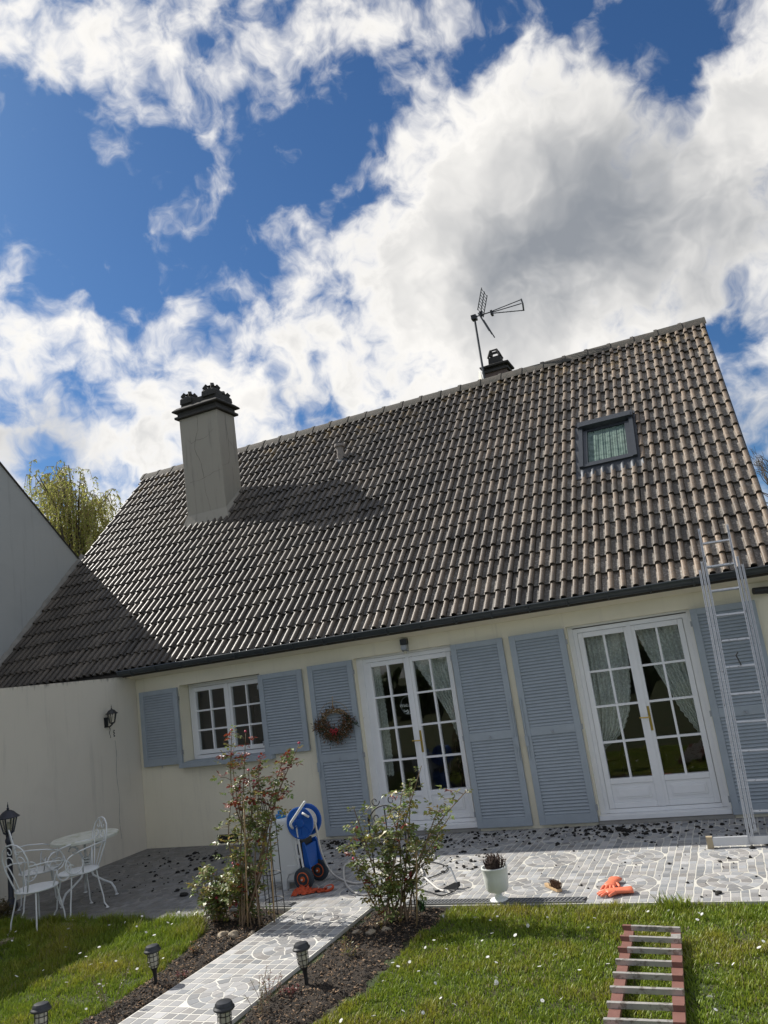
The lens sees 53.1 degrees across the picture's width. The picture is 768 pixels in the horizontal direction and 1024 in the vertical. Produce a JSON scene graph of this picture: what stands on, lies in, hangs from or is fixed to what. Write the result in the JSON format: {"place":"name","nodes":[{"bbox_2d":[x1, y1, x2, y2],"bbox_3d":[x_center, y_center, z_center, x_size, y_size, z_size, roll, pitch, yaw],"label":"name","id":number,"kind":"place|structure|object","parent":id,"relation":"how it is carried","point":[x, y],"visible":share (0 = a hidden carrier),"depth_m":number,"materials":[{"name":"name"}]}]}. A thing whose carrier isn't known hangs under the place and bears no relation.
{"place":"outdoors","nodes":[
{"label":"outdoors","id":0,"kind":"place"},
{"bbox_2d":[0,937,13,945],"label":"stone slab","id":1,"kind":"structure","parent":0,"point":[8,939],"depth_m":7.47,"materials":[{"name":"grey stone"}]},
{"bbox_2d":[119,903,371,1023],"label":"path","id":2,"kind":"structure","parent":0,"point":[195,997],"depth_m":5.83,"materials":[{"name":"stone"}]},
{"bbox_2d":[0,890,767,1023],"bbox_3d":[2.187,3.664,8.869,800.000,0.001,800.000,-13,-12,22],"label":"lawn","id":3,"kind":"structure","parent":0,"point":[369,983],"depth_m":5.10,"materials":[{"name":"plant"}]},
{"bbox_2d":[0,896,16,919],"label":"bush","id":4,"kind":"object","parent":3,"relation":"on","point":[4,908],"visible":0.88,"depth_m":8.35,"materials":[{"name":"green plant"}]},
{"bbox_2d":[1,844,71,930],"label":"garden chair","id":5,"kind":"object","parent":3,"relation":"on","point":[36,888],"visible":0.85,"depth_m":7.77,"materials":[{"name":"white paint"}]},
{"bbox_2d":[30,1001,51,1023],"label":"path lamp","id":6,"kind":"object","parent":3,"relation":"on","point":[39,1010],"visible":1,"depth_m":4.91,"materials":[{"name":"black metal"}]},
{"bbox_2d":[0,462,84,666],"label":"neighbour house","id":7,"kind":"structure","parent":3,"relation":"on","point":[40,559],"depth_m":13.90,"materials":[{"name":"grey paint"}]},
{"bbox_2d":[24,459,122,556],"bbox_3d":[-10.886,3.549,27.165,6.786,11.083,8.239,-13,-12,22],"label":"willow tree","id":8,"kind":"object","parent":3,"relation":"on","point":[67,520],"visible":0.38,"depth_m":26.52,"materials":[{"name":"green plant"}]},
{"bbox_2d":[0,677,146,905],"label":"garage wing","id":9,"kind":"structure","parent":3,"relation":"on","point":[70,764],"depth_m":10.22,"materials":[{"name":"white paint"}]},
{"bbox_2d":[104,706,117,727],"bbox_3d":[-3.887,2.906,10.934,0.207,0.319,0.176,-13,-12,22],"label":"wall lantern","id":10,"kind":"object","parent":9,"relation":"attached to","point":[110,712],"depth_m":10.91,"materials":[{"name":"black metal"}]},
{"bbox_2d":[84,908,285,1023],"bbox_3d":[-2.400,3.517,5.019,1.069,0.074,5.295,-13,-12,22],"label":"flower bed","id":11,"kind":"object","parent":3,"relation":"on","point":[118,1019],"visible":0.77,"depth_m":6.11,"materials":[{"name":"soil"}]},
{"bbox_2d":[90,961,129,1010],"bbox_3d":[-1.951,3.409,5.471,0.245,0.299,0.268,-6,-12,-9],"label":"seedling","id":12,"kind":"object","parent":11,"relation":"on","point":[99,995],"visible":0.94,"depth_m":5.48,"materials":[{"name":"green plant"}]},
{"bbox_2d":[144,943,160,983],"bbox_3d":[-1.736,3.500,5.820,0.128,0.410,0.128,-15,-12,21],"label":"path lamp","id":13,"kind":"object","parent":11,"relation":"on","point":[151,951],"visible":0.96,"depth_m":5.81,"materials":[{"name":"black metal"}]},
{"bbox_2d":[176,970,188,977],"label":"seedling","id":14,"kind":"object","parent":11,"relation":"on","point":[183,974],"visible":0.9,"depth_m":5.90,"materials":[{"name":"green plant"}]},
{"bbox_2d":[188,941,198,953],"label":"seedling","id":15,"kind":"object","parent":11,"relation":"on","point":[192,947],"visible":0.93,"depth_m":6.40,"materials":[{"name":"green plant"}]},
{"bbox_2d":[184,862,244,921],"bbox_3d":[-1.549,3.561,7.135,0.548,0.543,0.643,-2,-13,-26],"label":"rose bush","id":16,"kind":"object","parent":11,"relation":"on","point":[215,895],"visible":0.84,"depth_m":7.13,"materials":[{"name":"green plant"}]},
{"bbox_2d":[217,931,228,937],"bbox_3d":[-1.416,3.711,6.758,0.118,0.054,0.117,3,-16,-43],"label":"stone","id":17,"kind":"object","parent":11,"relation":"on","point":[222,933],"visible":0.59,"depth_m":6.73,"materials":[{"name":"beige stone"}]},
{"bbox_2d":[228,930,239,938],"bbox_3d":[-1.322,3.675,6.675,0.134,0.070,0.111,-5,-12,-14],"label":"stone","id":18,"kind":"object","parent":11,"relation":"on","point":[233,934],"visible":0.73,"depth_m":6.65,"materials":[{"name":"beige stone"}]},
{"bbox_2d":[243,795,248,927],"bbox_3d":[-1.245,3.167,6.921,0.096,1.171,0.013,-10,-12,8],"label":"bamboo cane","id":19,"kind":"object","parent":11,"relation":"on","point":[245,861],"visible":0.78,"depth_m":6.92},
{"bbox_2d":[209,725,304,930],"bbox_3d":[-1.113,2.852,7.043,0.982,1.814,0.532,-13,-12,22],"label":"rose bush","id":20,"kind":"object","parent":11,"relation":"on","point":[237,883],"visible":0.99,"depth_m":7.01,"materials":[{"name":"green plant"}]},
{"bbox_2d":[80,907,449,1023],"bbox_3d":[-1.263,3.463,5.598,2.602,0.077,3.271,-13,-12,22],"label":"bark mulch","id":21,"kind":"object","parent":11,"relation":"on","point":[314,990],"visible":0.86,"depth_m":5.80,"materials":[{"name":"brown wood"}]},
{"bbox_2d":[213,998,234,1023],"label":"path lamp","id":22,"kind":"object","parent":21,"relation":"on","point":[223,1008],"visible":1,"depth_m":4.53,"materials":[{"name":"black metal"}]},
{"bbox_2d":[244,978,269,1018],"bbox_3d":[-0.801,3.183,5.013,0.171,0.240,0.260,-1,-14,-32],"label":"seedling","id":23,"kind":"object","parent":21,"relation":"on","point":[261,998],"visible":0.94,"depth_m":5.04,"materials":[{"name":"brown plant"}]},
{"bbox_2d":[258,966,281,1000],"bbox_3d":[-0.768,3.240,5.266,0.170,0.221,0.156,-6,-12,-11],"label":"seedling","id":24,"kind":"object","parent":21,"relation":"on","point":[268,988],"visible":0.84,"depth_m":5.25,"materials":[{"name":"brown plant"}]},
{"bbox_2d":[278,983,301,996],"bbox_3d":[-0.646,3.291,5.250,0.168,0.083,0.152,-5,-12,-16],"label":"seedling","id":25,"kind":"object","parent":21,"relation":"on","point":[292,990],"visible":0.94,"depth_m":5.28,"materials":[{"name":"red plant"}]},
{"bbox_2d":[292,941,309,984],"bbox_3d":[-0.554,3.248,5.401,0.128,0.410,0.128,-11,-13,-1],"label":"path lamp","id":26,"kind":"object","parent":21,"relation":"on","point":[300,949],"visible":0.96,"depth_m":5.39,"materials":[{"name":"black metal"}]},
{"bbox_2d":[340,936,358,958],"bbox_3d":[-0.259,3.314,5.840,0.161,0.166,0.141,-5,-12,-13],"label":"seedling","id":27,"kind":"object","parent":21,"relation":"on","point":[344,949],"visible":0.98,"depth_m":5.85,"materials":[{"name":"green plant"}]},
{"bbox_2d":[365,928,375,934],"bbox_3d":[-0.109,3.428,6.269,0.092,0.046,0.110,-13,-12,22],"label":"stone","id":28,"kind":"object","parent":21,"relation":"on","point":[370,931],"visible":0.81,"depth_m":6.25,"materials":[{"name":"grey stone"}]},
{"bbox_2d":[381,926,391,931],"bbox_3d":[0.012,3.411,6.279,0.094,0.054,0.117,-5,-12,-14],"label":"stone","id":29,"kind":"object","parent":21,"relation":"on","point":[384,928],"visible":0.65,"depth_m":6.25,"materials":[{"name":"grey stone"}]},
{"bbox_2d":[367,796,415,913],"bbox_3d":[0.056,3.020,6.726,0.352,1.021,0.014,-13,-12,22],"label":"iron trellis","id":30,"kind":"object","parent":21,"relation":"on","point":[387,838],"visible":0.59,"depth_m":6.78,"materials":[{"name":"black metal"}]},
{"bbox_2d":[336,766,472,928],"bbox_3d":[0.170,2.829,6.514,1.330,1.286,0.588,-13,-12,22],"label":"rose bush","id":31,"kind":"object","parent":21,"relation":"on","point":[389,887],"visible":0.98,"depth_m":6.49,"materials":[{"name":"green plant"}]},
{"bbox_2d":[416,842,417,925],"bbox_3d":[0.270,3.093,6.347,0.114,0.672,0.013,-5,-12,-14],"label":"bamboo cane","id":32,"kind":"object","parent":21,"relation":"on","point":[416,893],"visible":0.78,"depth_m":6.32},
{"bbox_2d":[414,893,427,913],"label":"iris plant","id":33,"kind":"object","parent":21,"relation":"on","point":[421,905],"visible":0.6,"depth_m":6.63,"materials":[{"name":"green plant"}]},
{"bbox_2d":[258,800,284,918],"bbox_3d":[-1.069,3.268,7.236,0.176,1.051,0.178,-13,-12,22],"label":"plant obelisk","id":34,"kind":"object","parent":11,"relation":"on","point":[276,901],"visible":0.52,"depth_m":7.20,"materials":[{"name":"black metal"}]},
{"bbox_2d":[269,830,274,921],"bbox_3d":[-1.012,3.315,6.950,0.058,0.831,0.014,-7,-12,-4],"label":"bamboo cane","id":35,"kind":"object","parent":11,"relation":"on","point":[272,886],"visible":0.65,"depth_m":6.93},
{"bbox_2d":[0,317,767,848],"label":"house","id":36,"kind":"structure","parent":3,"relation":"on","point":[504,537],"depth_m":10.78,"materials":[{"name":"beige paint"}]},
{"bbox_2d":[188,674,264,758],"bbox_3d":[-2.225,2.977,11.174,1.383,1.078,0.094,-13,-12,22],"label":"window","id":37,"kind":"structure","parent":36,"relation":"in","point":[229,707],"depth_m":11.20,"materials":[{"name":"white wood"}]},
{"bbox_2d":[312,696,359,748],"bbox_3d":[-0.619,2.774,10.117,0.834,0.689,0.167,-13,-12,22],"label":"wreath","id":38,"kind":"object","parent":36,"relation":"attached to","point":[343,729],"visible":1,"depth_m":10.12,"materials":[{"name":"brown plant"}]},
{"bbox_2d":[371,661,393,775],"bbox_3d":[-0.025,2.740,10.246,0.188,1.512,0.060,-13,-12,22],"label":"lace curtain","id":39,"kind":"object","parent":36,"relation":"hanging from","point":[385,734],"visible":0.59,"depth_m":10.22,"materials":[{"name":"white fabric"}]},
{"bbox_2d":[399,638,408,653],"bbox_3d":[0.264,1.740,9.948,0.090,0.189,0.084,-13,-12,22],"label":"wall light","id":40,"kind":"object","parent":36,"relation":"attached to","point":[404,646],"visible":1,"depth_m":9.93,"materials":[{"name":"black metal"}]},
{"bbox_2d":[400,690,410,714],"bbox_3d":[0.309,2.497,10.083,0.223,0.318,0.032,-13,-12,22],"label":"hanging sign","id":41,"kind":"object","parent":36,"relation":"hanging from","point":[407,713],"visible":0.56,"depth_m":10.08,"materials":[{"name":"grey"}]},
{"bbox_2d":[362,647,476,825],"bbox_3d":[0.445,2.885,9.863,1.302,2.123,0.140,-13,-12,22],"label":"french door","id":42,"kind":"structure","parent":36,"relation":"in","point":[463,810],"depth_m":9.85,"materials":[{"name":"white wood"}]},
{"bbox_2d":[412,651,458,738],"bbox_3d":[0.765,2.662,9.907,0.678,1.712,0.060,-13,-12,22],"label":"lace curtain","id":43,"kind":"object","parent":36,"relation":"hanging from","point":[441,674],"visible":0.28,"depth_m":9.99,"materials":[{"name":"white fabric"}]},
{"bbox_2d":[471,288,524,378],"bbox_3d":[2.229,-3.333,14.535,1.036,1.963,0.399,-13,-12,22],"label":"tv aerial","id":44,"kind":"object","parent":36,"relation":"attached to","point":[481,314],"visible":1,"depth_m":14.68,"materials":[{"name":"grey metal"}]},
{"bbox_2d":[583,627,630,748],"bbox_3d":[2.698,2.075,9.133,0.578,1.412,0.057,-13,-12,22],"label":"lace curtain","id":45,"kind":"object","parent":36,"relation":"hanging from","point":[602,683],"visible":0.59,"depth_m":9.14,"materials":[{"name":"white fabric"}]},
{"bbox_2d":[572,613,727,813],"bbox_3d":[3.004,2.313,8.810,1.303,2.113,0.140,-13,-12,22],"label":"french door","id":46,"kind":"structure","parent":36,"relation":"in","point":[658,791],"depth_m":8.75,"materials":[{"name":"white wood"}]},
{"bbox_2d":[636,618,713,764],"bbox_3d":[3.336,2.082,8.850,0.638,1.712,0.060,-13,-12,22],"label":"lace curtain","id":47,"kind":"object","parent":36,"relation":"hanging from","point":[677,672],"visible":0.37,"depth_m":8.90,"materials":[{"name":"white fabric"}]},
{"bbox_2d":[752,586,767,593],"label":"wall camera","id":48,"kind":"object","parent":36,"relation":"attached to","point":[761,590],"depth_m":8.30,"materials":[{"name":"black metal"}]},
{"bbox_2d":[603,924,686,1023],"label":"roof ladder","id":49,"kind":"object","parent":3,"relation":"on","point":[617,1004],"visible":1,"depth_m":4.59,"materials":[{"name":"wood"}]},
{"bbox_2d":[750,447,767,506],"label":"bare tree","id":50,"kind":"object","parent":3,"relation":"on","point":[761,469],"visible":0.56,"depth_m":26.75,"materials":[{"name":"brown plant"}]},
{"bbox_2d":[0,0,767,530],"label":"sky","id":51,"kind":"structure","parent":0,"point":[303,211],"materials":[{"name":"blue"}]},
{"bbox_2d":[1,816,767,921],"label":"terrace","id":52,"kind":"structure","parent":0,"point":[601,859],"depth_m":7.75,"materials":[{"name":"tile"}]},
{"bbox_2d":[0,802,19,910],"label":"lamp post","id":53,"kind":"object","parent":52,"relation":"on","point":[7,814],"visible":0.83,"depth_m":8.84,"materials":[{"name":"black metal"}]},
{"bbox_2d":[8,830,63,917],"bbox_3d":[-3.890,3.964,8.584,0.533,0.900,0.495,-1,-13,-30],"label":"garden chair","id":54,"kind":"object","parent":52,"relation":"on","point":[43,869],"visible":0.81,"depth_m":8.52,"materials":[{"name":"white paint"}]},
{"bbox_2d":[47,816,108,919],"bbox_3d":[-3.266,3.814,8.283,0.533,0.900,0.495,3,-16,-45],"label":"garden chair","id":55,"kind":"object","parent":52,"relation":"on","point":[80,870],"visible":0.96,"depth_m":8.29,"materials":[{"name":"white paint"}]},
{"bbox_2d":[50,828,118,907],"bbox_3d":[-3.397,4.053,8.774,0.741,0.668,0.741,-13,-12,22],"label":"garden table","id":56,"kind":"object","parent":52,"relation":"on","point":[72,839],"visible":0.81,"depth_m":8.74,"materials":[{"name":"white paint"}]},
{"bbox_2d":[179,892,188,896],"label":"moss clump","id":57,"kind":"object","parent":52,"relation":"on","point":[182,894],"visible":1,"depth_m":8.21,"materials":[{"name":"black plant"}]},
{"bbox_2d":[231,902,295,907],"bbox_3d":[-1.186,3.811,7.448,0.710,0.014,0.120,-13,-12,22],"label":"drain channel","id":58,"kind":"object","parent":52,"relation":"on","point":[279,904],"visible":0.43,"depth_m":7.38,"materials":[{"name":"grey metal"}]},
{"bbox_2d":[266,801,328,889],"bbox_3d":[-0.914,3.456,8.051,0.618,0.869,0.427,-13,-12,22],"label":"cart","id":59,"kind":"object","parent":52,"relation":"on","point":[302,861],"visible":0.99,"depth_m":7.95,"materials":[{"name":"blue plastic"}]},
{"bbox_2d":[291,884,333,896],"bbox_3d":[-0.710,3.758,7.678,0.434,0.085,0.180,-8,-11,-2],"label":"orange strap","id":60,"kind":"object","parent":52,"relation":"on","point":[302,890],"visible":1,"depth_m":7.62,"materials":[{"name":"fabric"}]},
{"bbox_2d":[314,818,434,891],"bbox_3d":[0.099,3.408,8.008,1.431,0.657,1.038,0,-14,-34],"label":"reel hose","id":61,"kind":"object","parent":52,"relation":"on","point":[331,872],"visible":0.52,"depth_m":7.97,"materials":[{"name":"grey rubber"}]},
{"bbox_2d":[343,859,444,895],"bbox_3d":[-0.116,3.691,7.731,0.633,0.054,1.909,-2,-13,-29],"label":"looped hose","id":62,"kind":"object","parent":52,"relation":"on","point":[421,879],"visible":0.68,"depth_m":7.39,"materials":[{"name":"grey rubber"}]},
{"bbox_2d":[59,819,766,908],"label":"moss debris","id":63,"kind":"object","parent":52,"relation":"on","point":[574,835],"visible":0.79,"depth_m":8.52,"materials":[{"name":"black plant"}]},
{"bbox_2d":[414,861,452,895],"bbox_3d":[0.442,3.599,7.558,0.405,0.010,1.306,-8,-11,0],"label":"black cable","id":64,"kind":"object","parent":52,"relation":"on","point":[434,876],"visible":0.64,"depth_m":7.54,"materials":[{"name":"grey rubber"}]},
{"bbox_2d":[434,866,459,891],"bbox_3d":[0.591,3.422,7.134,0.230,0.206,0.200,-13,-12,22],"label":"spray gun","id":65,"kind":"object","parent":52,"relation":"on","point":[455,885],"visible":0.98,"depth_m":7.10,"materials":[{"name":"grey plastic"}]},
{"bbox_2d":[481,853,508,901],"bbox_3d":[0.962,3.142,6.619,0.232,0.385,0.232,-13,-12,22],"label":"garden urn","id":66,"kind":"object","parent":52,"relation":"on","point":[495,873],"visible":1,"depth_m":6.55,"materials":[{"name":"ceramic"}]},
{"bbox_2d":[406,896,586,905],"bbox_3d":[0.923,3.335,6.581,1.610,0.014,0.120,-13,-12,22],"label":"drain channel","id":67,"kind":"object","parent":52,"relation":"on","point":[527,900],"visible":0.92,"depth_m":6.51,"materials":[{"name":"grey metal"}]},
{"bbox_2d":[544,878,562,891],"bbox_3d":[1.467,3.238,6.687,0.099,0.084,0.282,-4,-12,-18],"label":"scrub brush","id":68,"kind":"object","parent":52,"relation":"on","point":[554,885],"visible":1,"depth_m":6.63,"materials":[{"name":"brown wood"}]},
{"bbox_2d":[600,876,621,889],"bbox_3d":[1.933,3.155,6.521,0.162,0.049,0.294,-13,-12,22],"label":"rubber glove","id":69,"kind":"object","parent":52,"relation":"on","point":[612,881],"visible":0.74,"depth_m":6.48,"materials":[{"name":"rubber"}]},
{"bbox_2d":[597,886,633,896],"bbox_3d":[1.895,3.115,6.304,0.291,0.048,0.154,-10,-12,8],"label":"rubber glove","id":70,"kind":"object","parent":52,"relation":"on","point":[609,892],"visible":1,"depth_m":6.28,"materials":[{"name":"rubber"}]},
{"bbox_2d":[712,890,721,894],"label":"moss clump","id":71,"kind":"object","parent":52,"relation":"on","point":[717,892],"visible":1,"depth_m":5.99,"materials":[{"name":"black plant"}]},
{"bbox_2d":[698,524,767,848],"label":"extension ladder","id":72,"kind":"object","parent":52,"relation":"on","point":[747,839],"visible":1,"depth_m":7.64,"materials":[{"name":"metal"}]}
]}

